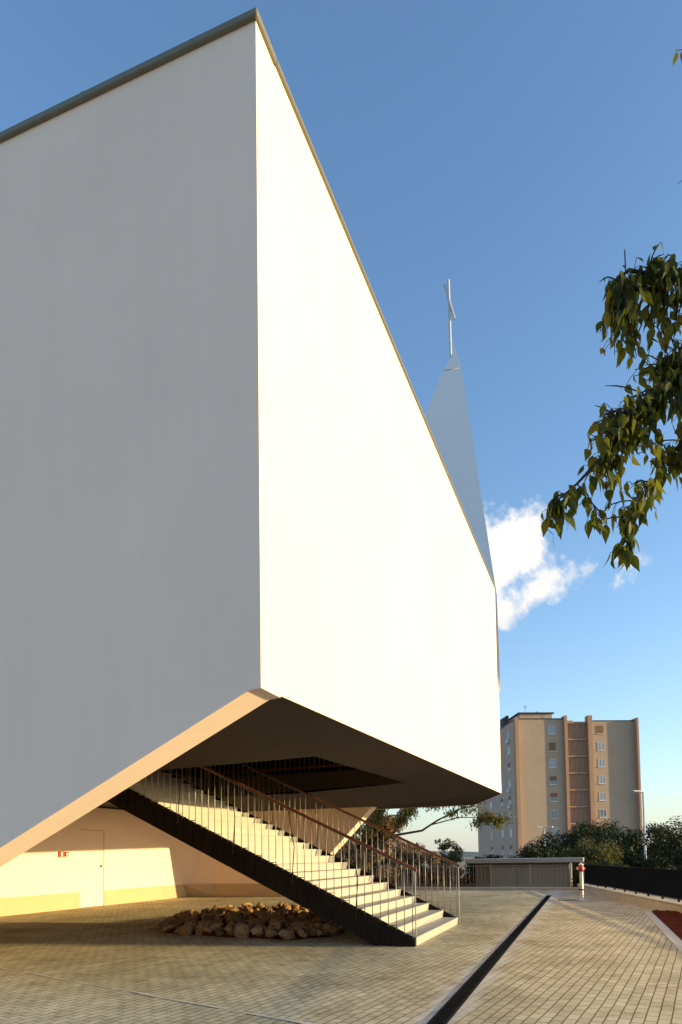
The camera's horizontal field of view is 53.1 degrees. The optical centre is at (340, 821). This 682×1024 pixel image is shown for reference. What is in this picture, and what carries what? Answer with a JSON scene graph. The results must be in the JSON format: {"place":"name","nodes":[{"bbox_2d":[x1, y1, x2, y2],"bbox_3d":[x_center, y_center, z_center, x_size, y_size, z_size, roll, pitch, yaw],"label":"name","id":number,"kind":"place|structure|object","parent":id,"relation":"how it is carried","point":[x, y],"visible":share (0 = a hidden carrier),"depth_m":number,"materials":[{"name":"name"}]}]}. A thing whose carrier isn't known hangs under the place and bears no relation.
{"place":"outdoors","nodes":[
{"label":"outdoors","id":0,"kind":"place"},
{"bbox_2d":[0,890,681,1023],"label":"paving","id":1,"kind":"structure","parent":0,"point":[591,959],"depth_m":8.57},
{"bbox_2d":[0,943,220,981],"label":"mortar joint","id":2,"kind":"object","parent":1,"relation":"on","point":[90,965],"visible":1,"depth_m":9.06,"materials":[{"name":"concrete"}]},
{"bbox_2d":[0,967,315,1023],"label":"mortar joint","id":3,"kind":"object","parent":1,"relation":"on","point":[302,1022],"visible":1,"depth_m":6.58,"materials":[{"name":"concrete"}]},
{"bbox_2d":[163,912,329,939],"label":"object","id":4,"kind":"structure","parent":1,"relation":"on","point":[225,934],"depth_m":12.45,"materials":[{"name":"brown soil"}]},
{"bbox_2d":[156,919,169,931],"bbox_3d":[-3.420,1.996,13.252,0.254,0.148,0.306,-1,23,36],"label":"stone","id":5,"kind":"object","parent":4,"relation":"on","point":[162,925],"visible":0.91,"depth_m":13.17,"materials":[{"name":"stone"}]},
{"bbox_2d":[163,925,173,931],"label":"stone","id":6,"kind":"object","parent":4,"relation":"on","point":[167,928],"visible":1,"depth_m":12.94,"materials":[{"name":"stone"}]},
{"bbox_2d":[166,916,175,922],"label":"stone","id":7,"kind":"object","parent":4,"relation":"on","point":[171,919],"visible":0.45,"depth_m":13.93,"materials":[{"name":"stone"}]},
{"bbox_2d":[172,913,181,921],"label":"stone","id":8,"kind":"object","parent":4,"relation":"on","point":[177,916],"visible":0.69,"depth_m":14.47,"materials":[{"name":"stone"}]},
{"bbox_2d":[174,924,184,933],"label":"stone","id":9,"kind":"object","parent":4,"relation":"on","point":[178,929],"visible":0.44,"depth_m":12.89,"materials":[{"name":"stone"}]},
{"bbox_2d":[180,912,188,918],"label":"stone","id":10,"kind":"object","parent":4,"relation":"on","point":[183,914],"visible":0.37,"depth_m":14.99,"materials":[{"name":"stone"}]},
{"bbox_2d":[180,923,193,935],"bbox_3d":[-2.861,2.015,12.742,0.258,0.260,0.285,2,-4,-41],"label":"stone","id":11,"kind":"object","parent":4,"relation":"on","point":[187,929],"visible":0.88,"depth_m":12.64,"materials":[{"name":"stone"}]},
{"bbox_2d":[188,918,196,923],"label":"stone","id":12,"kind":"object","parent":4,"relation":"on","point":[192,920],"visible":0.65,"depth_m":13.78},
{"bbox_2d":[192,911,198,918],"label":"stone","id":13,"kind":"object","parent":4,"relation":"on","point":[194,913],"visible":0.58,"depth_m":14.94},
{"bbox_2d":[195,920,209,934],"bbox_3d":[-2.547,1.982,12.702,0.297,0.294,0.227,2,-4,-40],"label":"stone","id":14,"kind":"object","parent":4,"relation":"on","point":[203,924],"visible":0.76,"depth_m":12.62,"materials":[{"name":"stone"}]},
{"bbox_2d":[200,908,209,913],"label":"stone","id":15,"kind":"object","parent":4,"relation":"on","point":[205,910],"visible":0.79,"depth_m":15.49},
{"bbox_2d":[202,914,211,921],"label":"stone","id":16,"kind":"object","parent":4,"relation":"on","point":[206,917],"visible":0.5,"depth_m":13.68,"materials":[{"name":"stone"}]},
{"bbox_2d":[204,927,213,932],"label":"stone","id":17,"kind":"object","parent":4,"relation":"on","point":[208,929],"visible":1,"depth_m":12.40,"materials":[{"name":"stone"}]},
{"bbox_2d":[210,923,220,929],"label":"stone","id":18,"kind":"object","parent":4,"relation":"on","point":[214,925],"visible":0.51,"depth_m":12.60,"materials":[{"name":"stone"}]},
{"bbox_2d":[214,917,222,926],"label":"stone","id":19,"kind":"object","parent":4,"relation":"on","point":[217,920],"visible":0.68,"depth_m":13.13,"materials":[{"name":"stone"}]},
{"bbox_2d":[214,927,223,936],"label":"stone","id":20,"kind":"object","parent":4,"relation":"on","point":[219,931],"visible":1,"depth_m":12.29,"materials":[{"name":"stone"}]},
{"bbox_2d":[218,905,225,915],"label":"stone","id":21,"kind":"object","parent":4,"relation":"on","point":[222,911],"visible":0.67,"depth_m":15.46,"materials":[{"name":"stone"}]},
{"bbox_2d":[225,924,233,935],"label":"stone","id":22,"kind":"object","parent":4,"relation":"on","point":[229,929],"visible":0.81,"depth_m":12.12,"materials":[{"name":"stone"}]},
{"bbox_2d":[224,906,238,912],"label":"stone","id":23,"kind":"object","parent":4,"relation":"on","point":[227,908],"visible":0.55,"depth_m":15.25,"materials":[{"name":"stone"}]},
{"bbox_2d":[227,915,241,923],"bbox_3d":[-2.110,1.939,13.466,0.285,0.200,0.226,-3,-4,31],"label":"stone","id":24,"kind":"object","parent":4,"relation":"on","point":[236,919],"visible":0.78,"depth_m":13.39,"materials":[{"name":"stone"}]},
{"bbox_2d":[234,923,251,938],"bbox_3d":[-1.760,1.947,12.124,0.316,0.321,0.315,24,4,-20],"label":"stone","id":25,"kind":"object","parent":4,"relation":"on","point":[242,930],"visible":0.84,"depth_m":12.02,"materials":[{"name":"stone"}]},
{"bbox_2d":[248,921,254,927],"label":"stone","id":26,"kind":"object","parent":4,"relation":"on","point":[251,924],"visible":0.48,"depth_m":12.81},
{"bbox_2d":[251,926,261,934],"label":"stone","id":27,"kind":"object","parent":4,"relation":"on","point":[256,930],"visible":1,"depth_m":11.87,"materials":[{"name":"stone"}]},
{"bbox_2d":[253,910,264,917],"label":"stone","id":28,"kind":"object","parent":4,"relation":"on","point":[257,912],"visible":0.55,"depth_m":14.44,"materials":[{"name":"stone"}]},
{"bbox_2d":[254,918,264,925],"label":"stone","id":29,"kind":"object","parent":4,"relation":"on","point":[260,921],"visible":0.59,"depth_m":12.65,"materials":[{"name":"stone"}]},
{"bbox_2d":[257,913,263,918],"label":"stone","id":30,"kind":"object","parent":4,"relation":"on","point":[260,915],"visible":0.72,"depth_m":14.12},
{"bbox_2d":[263,912,271,918],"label":"stone","id":31,"kind":"object","parent":4,"relation":"on","point":[265,914],"visible":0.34,"depth_m":14.22,"materials":[{"name":"stone"}]},
{"bbox_2d":[264,925,277,932],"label":"stone","id":32,"kind":"object","parent":4,"relation":"on","point":[272,927],"visible":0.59,"depth_m":12.02,"materials":[{"name":"stone"}]},
{"bbox_2d":[265,929,278,937],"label":"stone","id":33,"kind":"object","parent":4,"relation":"on","point":[269,933],"visible":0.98,"depth_m":11.71,"materials":[{"name":"stone"}]},
{"bbox_2d":[269,917,281,924],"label":"stone","id":34,"kind":"object","parent":4,"relation":"on","point":[273,919],"visible":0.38,"depth_m":12.69,"materials":[{"name":"stone"}]},
{"bbox_2d":[271,921,280,931],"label":"stone","id":35,"kind":"object","parent":4,"relation":"on","point":[277,924],"visible":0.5,"depth_m":12.21,"materials":[{"name":"stone"}]},
{"bbox_2d":[271,913,280,918],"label":"stone","id":36,"kind":"object","parent":4,"relation":"on","point":[275,915],"visible":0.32,"depth_m":13.88,"materials":[{"name":"stone"}]},
{"bbox_2d":[275,902,283,911],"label":"stone","id":37,"kind":"object","parent":4,"relation":"on","point":[280,904],"visible":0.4,"depth_m":16.20,"materials":[{"name":"stone"}]},
{"bbox_2d":[277,909,284,915],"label":"stone","id":38,"kind":"object","parent":4,"relation":"on","point":[281,912],"visible":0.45,"depth_m":14.16,"materials":[{"name":"stone"}]},
{"bbox_2d":[281,919,291,927],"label":"stone","id":39,"kind":"object","parent":4,"relation":"on","point":[284,922],"visible":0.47,"depth_m":12.86,"materials":[{"name":"stone"}]},
{"bbox_2d":[278,928,294,939],"bbox_3d":[-0.924,1.930,11.698,0.276,0.203,0.294,-1,-3,1],"label":"stone","id":40,"kind":"object","parent":4,"relation":"on","point":[287,934],"visible":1,"depth_m":11.57,"materials":[{"name":"stone"}]},
{"bbox_2d":[292,905,298,911],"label":"stone","id":41,"kind":"object","parent":4,"relation":"on","point":[295,908],"visible":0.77,"depth_m":15.35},
{"bbox_2d":[290,920,304,928],"bbox_3d":[-0.790,1.898,12.406,0.276,0.159,0.312,8,11,-10],"label":"stone","id":42,"kind":"object","parent":4,"relation":"on","point":[299,923],"visible":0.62,"depth_m":12.36,"materials":[{"name":"stone"}]},
{"bbox_2d":[297,928,304,936],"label":"stone","id":43,"kind":"object","parent":4,"relation":"on","point":[300,932],"visible":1,"depth_m":11.60,"materials":[{"name":"stone"}]},
{"bbox_2d":[297,914,305,919],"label":"stone","id":44,"kind":"object","parent":4,"relation":"on","point":[301,916],"visible":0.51,"depth_m":13.81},
{"bbox_2d":[300,911,311,920],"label":"stone","id":45,"kind":"object","parent":4,"relation":"on","point":[306,914],"visible":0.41,"depth_m":14.21,"materials":[{"name":"stone"}]},
{"bbox_2d":[304,925,317,935],"bbox_3d":[-0.512,1.902,11.955,0.203,0.191,0.279,1,-3,-30],"label":"stone","id":46,"kind":"object","parent":4,"relation":"on","point":[310,930],"visible":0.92,"depth_m":11.88,"materials":[{"name":"stone"}]},
{"bbox_2d":[314,922,321,928],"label":"stone","id":47,"kind":"object","parent":4,"relation":"on","point":[318,925],"visible":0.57,"depth_m":12.16,"materials":[{"name":"stone"}]},
{"bbox_2d":[316,929,323,935],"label":"stone","id":48,"kind":"object","parent":4,"relation":"on","point":[320,932],"visible":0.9,"depth_m":11.85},
{"bbox_2d":[320,929,329,935],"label":"stone","id":49,"kind":"object","parent":4,"relation":"on","point":[325,932],"visible":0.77,"depth_m":11.99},
{"bbox_2d":[322,923,331,933],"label":"stone","id":50,"kind":"object","parent":4,"relation":"on","point":[326,927],"visible":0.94,"depth_m":12.01,"materials":[{"name":"stone"}]},
{"bbox_2d":[330,923,337,934],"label":"stone","id":51,"kind":"object","parent":4,"relation":"on","point":[334,930],"visible":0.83,"depth_m":12.06,"materials":[{"name":"stone"}]},
{"bbox_2d":[333,924,343,930],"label":"stone","id":52,"kind":"object","parent":4,"relation":"on","point":[338,928],"visible":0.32,"depth_m":12.40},
{"bbox_2d":[0,7,500,916],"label":"church","id":53,"kind":"structure","parent":1,"relation":"on","point":[242,517],"depth_m":7.19,"materials":[{"name":"white paint"}]},
{"bbox_2d":[58,851,68,856],"bbox_3d":[-8.059,0.942,19.831,0.053,0.160,0.380,-2,-3,20],"label":"wall sign","id":54,"kind":"object","parent":53,"relation":"attached to","point":[62,853],"visible":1,"depth_m":19.78,"materials":[{"name":"plastic"}]},
{"bbox_2d":[80,830,103,907],"bbox_3d":[-7.655,1.430,21.014,0.116,2.338,1.036,-2,-3,20],"label":"door","id":55,"kind":"structure","parent":53,"relation":"in","point":[91,884],"depth_m":21.00,"materials":[{"name":"white paint"}]},
{"bbox_2d":[203,756,355,778],"bbox_3d":[-2.045,-1.949,15.103,5.870,1.090,6.079,-2,-3,19],"label":"guard railing","id":56,"kind":"object","parent":53,"relation":"on","point":[294,768],"visible":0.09,"depth_m":18.00,"materials":[{"name":"metal"}]},
{"bbox_2d":[108,763,459,946],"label":"staircase","id":57,"kind":"structure","parent":1,"relation":"on","point":[254,848],"depth_m":12.26,"materials":[{"name":"white stone"}]},
{"bbox_2d":[427,895,551,1023],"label":"drainage channel","id":58,"kind":"object","parent":1,"relation":"on","point":[449,1009],"visible":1,"depth_m":7.79,"materials":[{"name":"metal"}]},
{"bbox_2d":[323,887,681,900],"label":"back kerb","id":59,"kind":"structure","parent":1,"relation":"on","point":[502,888],"depth_m":27.45,"materials":[{"name":"concrete"}]},
{"bbox_2d":[362,864,571,886],"bbox_3d":[3.728,2.282,28.667,11.280,0.900,0.040,-2,-3,20],"label":"railing fence","id":60,"kind":"object","parent":59,"relation":"on","point":[529,865],"visible":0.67,"depth_m":27.98,"materials":[{"name":"grey metal"}]},
{"bbox_2d":[576,862,586,900],"bbox_3d":[7.356,1.815,20.821,0.360,1.150,0.274,-1,-3,0],"label":"fire hydrant","id":61,"kind":"object","parent":1,"relation":"on","point":[580,868],"visible":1,"depth_m":20.78,"materials":[{"name":"white metal"}]},
{"bbox_2d":[643,911,681,952],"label":"bed kerb","id":62,"kind":"structure","parent":1,"relation":"on","point":[673,938],"depth_m":12.25,"materials":[{"name":"concrete"}]},
{"bbox_2d":[652,910,681,939],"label":"soil bed","id":63,"kind":"object","parent":1,"relation":"on","point":[671,921],"visible":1,"depth_m":14.08,"materials":[{"name":"soil"}]},
{"bbox_2d":[541,49,681,571],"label":"tree","id":64,"kind":"object","parent":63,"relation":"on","point":[625,432],"visible":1,"depth_m":4.62,"materials":[{"name":"green plant"}]},
{"bbox_2d":[0,0,681,851],"label":"sky","id":65,"kind":"structure","parent":0,"point":[512,153],"materials":[{"name":"blue"}]},
{"bbox_2d":[346,865,424,886],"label":"rocky bank","id":66,"kind":"structure","parent":0,"point":[409,878],"depth_m":32.36,"materials":[{"name":"stone"}]},
{"bbox_2d":[334,840,370,871],"bbox_3d":[0.326,2.143,32.630,2.266,2.848,2.271,1,-4,-36],"label":"dry shrub","id":67,"kind":"object","parent":66,"relation":"on","point":[345,847],"visible":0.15,"depth_m":32.35,"materials":[{"name":"brown plant"}]},
{"bbox_2d":[354,838,405,882],"bbox_3d":[1.863,2.166,32.361,2.587,2.847,2.597,-1,-3,0],"label":"dry shrub","id":68,"kind":"object","parent":66,"relation":"on","point":[375,856],"visible":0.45,"depth_m":31.75,"materials":[{"name":"brown plant"}]},
{"bbox_2d":[386,837,431,877],"bbox_3d":[3.334,2.009,33.229,2.438,2.812,2.659,-1,-3,0],"label":"dry shrub","id":69,"kind":"object","parent":66,"relation":"on","point":[420,856],"visible":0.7,"depth_m":32.45,"materials":[{"name":"brown plant"}]},
{"bbox_2d":[417,851,459,886],"bbox_3d":[4.489,2.607,32.341,2.271,2.472,1.988,-2,-3,25],"label":"dry shrub","id":70,"kind":"object","parent":66,"relation":"on","point":[433,858],"visible":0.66,"depth_m":32.03,"materials":[{"name":"brown plant"}]},
{"bbox_2d":[444,867,474,886],"bbox_3d":[5.597,3.178,33.049,1.858,1.999,1.447,0,-3,-17],"label":"dry shrub","id":71,"kind":"object","parent":66,"relation":"on","point":[462,883],"visible":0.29,"depth_m":32.79,"materials":[{"name":"brown plant"}]},
{"bbox_2d":[436,851,478,856],"bbox_3d":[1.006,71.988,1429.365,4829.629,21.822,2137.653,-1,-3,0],"label":"hills","id":72,"kind":"structure","parent":0,"point":[469,854],"depth_m":1718.35,"materials":[{"name":"grey"}]},
{"bbox_2d":[422,857,670,877],"bbox_3d":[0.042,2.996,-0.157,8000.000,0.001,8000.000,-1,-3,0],"label":"ground","id":73,"kind":"structure","parent":0,"point":[463,864],"depth_m":239.67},
{"bbox_2d":[340,813,403,861],"bbox_3d":[1.518,2.095,40.131,4.634,6.593,4.479,-1,-3,0],"label":"tree","id":74,"kind":"object","parent":73,"relation":"on","point":[389,826],"visible":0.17,"depth_m":38.81,"materials":[{"name":"green plant"}]},
{"bbox_2d":[356,801,518,870],"bbox_3d":[3.824,1.512,30.553,8.079,6.501,1.634,-1,-3,11],"label":"tree","id":75,"kind":"object","parent":73,"relation":"on","point":[402,817],"visible":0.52,"depth_m":30.39,"materials":[{"name":"green plant"}]},
{"bbox_2d":[433,838,464,876],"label":"tree","id":76,"kind":"object","parent":73,"relation":"on","point":[454,855],"visible":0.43,"depth_m":51.45,"materials":[{"name":"green plant"}]},
{"bbox_2d":[465,854,502,886],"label":"tree","id":77,"kind":"object","parent":73,"relation":"on","point":[472,865],"visible":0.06,"depth_m":46.34,"materials":[{"name":"green plant"}]},
{"bbox_2d":[465,857,583,886],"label":"shed","id":78,"kind":"structure","parent":73,"relation":"on","point":[482,868],"depth_m":30.92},
{"bbox_2d":[492,867,515,886],"bbox_3d":[7.480,3.303,31.192,1.060,2.460,0.038,-2,-3,20],"label":"door panel","id":79,"kind":"structure","parent":78,"relation":"in","point":[497,872],"depth_m":31.23,"materials":[{"name":"metal"}]},
{"bbox_2d":[517,867,541,886],"bbox_3d":[8.518,3.269,30.815,1.070,2.460,0.038,-2,-3,20],"label":"door panel","id":80,"kind":"structure","parent":78,"relation":"in","point":[536,876],"depth_m":30.83,"materials":[{"name":"metal"}]},
{"bbox_2d":[542,867,567,886],"bbox_3d":[9.561,3.234,30.436,1.070,2.460,0.038,-2,-3,20],"label":"door panel","id":81,"kind":"structure","parent":78,"relation":"in","point":[557,874],"depth_m":30.46,"materials":[{"name":"metal"}]},
{"bbox_2d":[508,842,558,857],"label":"tree","id":82,"kind":"object","parent":73,"relation":"on","point":[529,851],"visible":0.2,"depth_m":45.04,"materials":[{"name":"green plant"}]},
{"bbox_2d":[536,826,552,845],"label":"street lamp","id":83,"kind":"object","parent":73,"relation":"on","point":[544,830],"visible":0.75,"depth_m":59.91,"materials":[{"name":"white metal"}]},
{"bbox_2d":[477,711,642,857],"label":"apartment block","id":84,"kind":"structure","parent":73,"relation":"on","point":[563,774],"depth_m":119.39,"materials":[{"name":"paint"}]},
{"bbox_2d":[548,726,555,734],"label":"window","id":85,"kind":"structure","parent":84,"relation":"in","point":[551,729],"depth_m":119.31,"materials":[{"name":"clear glass"}]},
{"bbox_2d":[548,743,555,751],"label":"window","id":86,"kind":"structure","parent":84,"relation":"in","point":[552,746],"depth_m":119.10,"materials":[{"name":"brown glass"}]},
{"bbox_2d":[549,759,556,767],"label":"window","id":87,"kind":"structure","parent":84,"relation":"in","point":[552,762],"depth_m":118.99,"materials":[{"name":"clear glass"}]},
{"bbox_2d":[550,776,556,784],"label":"window","id":88,"kind":"structure","parent":84,"relation":"in","point":[553,779],"depth_m":118.81,"materials":[{"name":"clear glass"}]},
{"bbox_2d":[550,793,557,801],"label":"window","id":89,"kind":"structure","parent":84,"relation":"in","point":[553,796],"depth_m":118.67,"materials":[{"name":"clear glass"}]},
{"bbox_2d":[551,810,558,818],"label":"window","id":90,"kind":"structure","parent":84,"relation":"in","point":[554,813],"depth_m":118.52,"materials":[{"name":"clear glass"}]},
{"bbox_2d":[551,827,558,835],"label":"window","id":91,"kind":"structure","parent":84,"relation":"in","point":[553,829],"depth_m":118.39,"materials":[{"name":"grey glass"}]},
{"bbox_2d":[597,726,603,733],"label":"window","id":92,"kind":"structure","parent":84,"relation":"in","point":[600,729],"depth_m":119.99,"materials":[{"name":"beige glass"}]},
{"bbox_2d":[597,742,604,750],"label":"window","id":93,"kind":"structure","parent":84,"relation":"in","point":[600,745],"depth_m":119.89,"materials":[{"name":"white glass"}]},
{"bbox_2d":[598,759,604,766],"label":"window","id":94,"kind":"structure","parent":84,"relation":"in","point":[601,762],"depth_m":119.74,"materials":[{"name":"white glass"}]},
{"bbox_2d":[598,776,605,783],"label":"window","id":95,"kind":"structure","parent":84,"relation":"in","point":[601,778],"depth_m":119.60,"materials":[{"name":"white glass"}]},
{"bbox_2d":[599,792,606,800],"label":"window","id":96,"kind":"structure","parent":84,"relation":"in","point":[602,795],"depth_m":119.42,"materials":[{"name":"white glass"}]},
{"bbox_2d":[599,809,606,817],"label":"window","id":97,"kind":"structure","parent":84,"relation":"in","point":[603,814],"depth_m":119.28,"materials":[{"name":"white glass"}]},
{"bbox_2d":[529,829,594,857],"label":"tree","id":98,"kind":"object","parent":73,"relation":"on","point":[564,844],"visible":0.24,"depth_m":48.93,"materials":[{"name":"green plant"}]},
{"bbox_2d":[572,863,603,886],"bbox_3d":[10.835,3.262,29.825,1.511,2.932,1.524,-1,-3,0],"label":"shrub","id":99,"kind":"object","parent":73,"relation":"on","point":[576,881],"visible":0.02,"depth_m":29.96,"materials":[{"name":"green plant"}]},
{"bbox_2d":[560,836,628,885],"bbox_3d":[13.998,2.947,37.891,4.166,4.427,4.196,-1,-3,0],"label":"tree","id":100,"kind":"object","parent":73,"relation":"on","point":[601,852],"visible":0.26,"depth_m":37.30,"materials":[{"name":"green plant"}]},
{"bbox_2d":[572,858,620,886],"bbox_3d":[11.583,3.173,30.296,2.818,3.143,2.563,-1,-3,0],"label":"shrub","id":101,"kind":"object","parent":73,"relation":"on","point":[604,863],"visible":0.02,"depth_m":30.24,"materials":[{"name":"green plant"}]},
{"bbox_2d":[564,819,630,854],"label":"tree","id":102,"kind":"object","parent":73,"relation":"on","point":[598,831],"visible":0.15,"depth_m":49.69,"materials":[{"name":"green plant"}]},
{"bbox_2d":[579,818,648,859],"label":"tree","id":103,"kind":"object","parent":73,"relation":"on","point":[612,825],"visible":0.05,"depth_m":53.14,"materials":[{"name":"green plant"}]},
{"bbox_2d":[577,884,681,912],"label":"wall","id":104,"kind":"structure","parent":73,"relation":"on","point":[664,904],"depth_m":18.99,"materials":[{"name":"concrete"}]},
{"bbox_2d":[582,862,681,901],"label":"bar fence","id":105,"kind":"object","parent":104,"relation":"on","point":[663,883],"visible":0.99,"depth_m":19.25,"materials":[{"name":"metal"}]},
{"bbox_2d":[597,827,668,868],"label":"tree","id":106,"kind":"object","parent":73,"relation":"on","point":[630,859],"visible":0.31,"depth_m":40.69,"materials":[{"name":"green plant"}]},
{"bbox_2d":[632,790,646,858],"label":"street lamp","id":107,"kind":"object","parent":73,"relation":"on","point":[643,806],"visible":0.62,"depth_m":45.01,"materials":[{"name":"grey metal"}]},
{"bbox_2d":[627,821,681,869],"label":"tree","id":108,"kind":"object","parent":73,"relation":"on","point":[657,832],"visible":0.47,"depth_m":50.91,"materials":[{"name":"green plant"}]},
{"bbox_2d":[657,815,681,868],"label":"tree","id":109,"kind":"object","parent":73,"relation":"on","point":[675,827],"visible":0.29,"depth_m":52.89,"materials":[{"name":"green plant"}]},
{"bbox_2d":[669,846,681,870],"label":"tree","id":110,"kind":"object","parent":73,"relation":"on","point":[678,857],"visible":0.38,"depth_m":39.53,"materials":[{"name":"green plant"}]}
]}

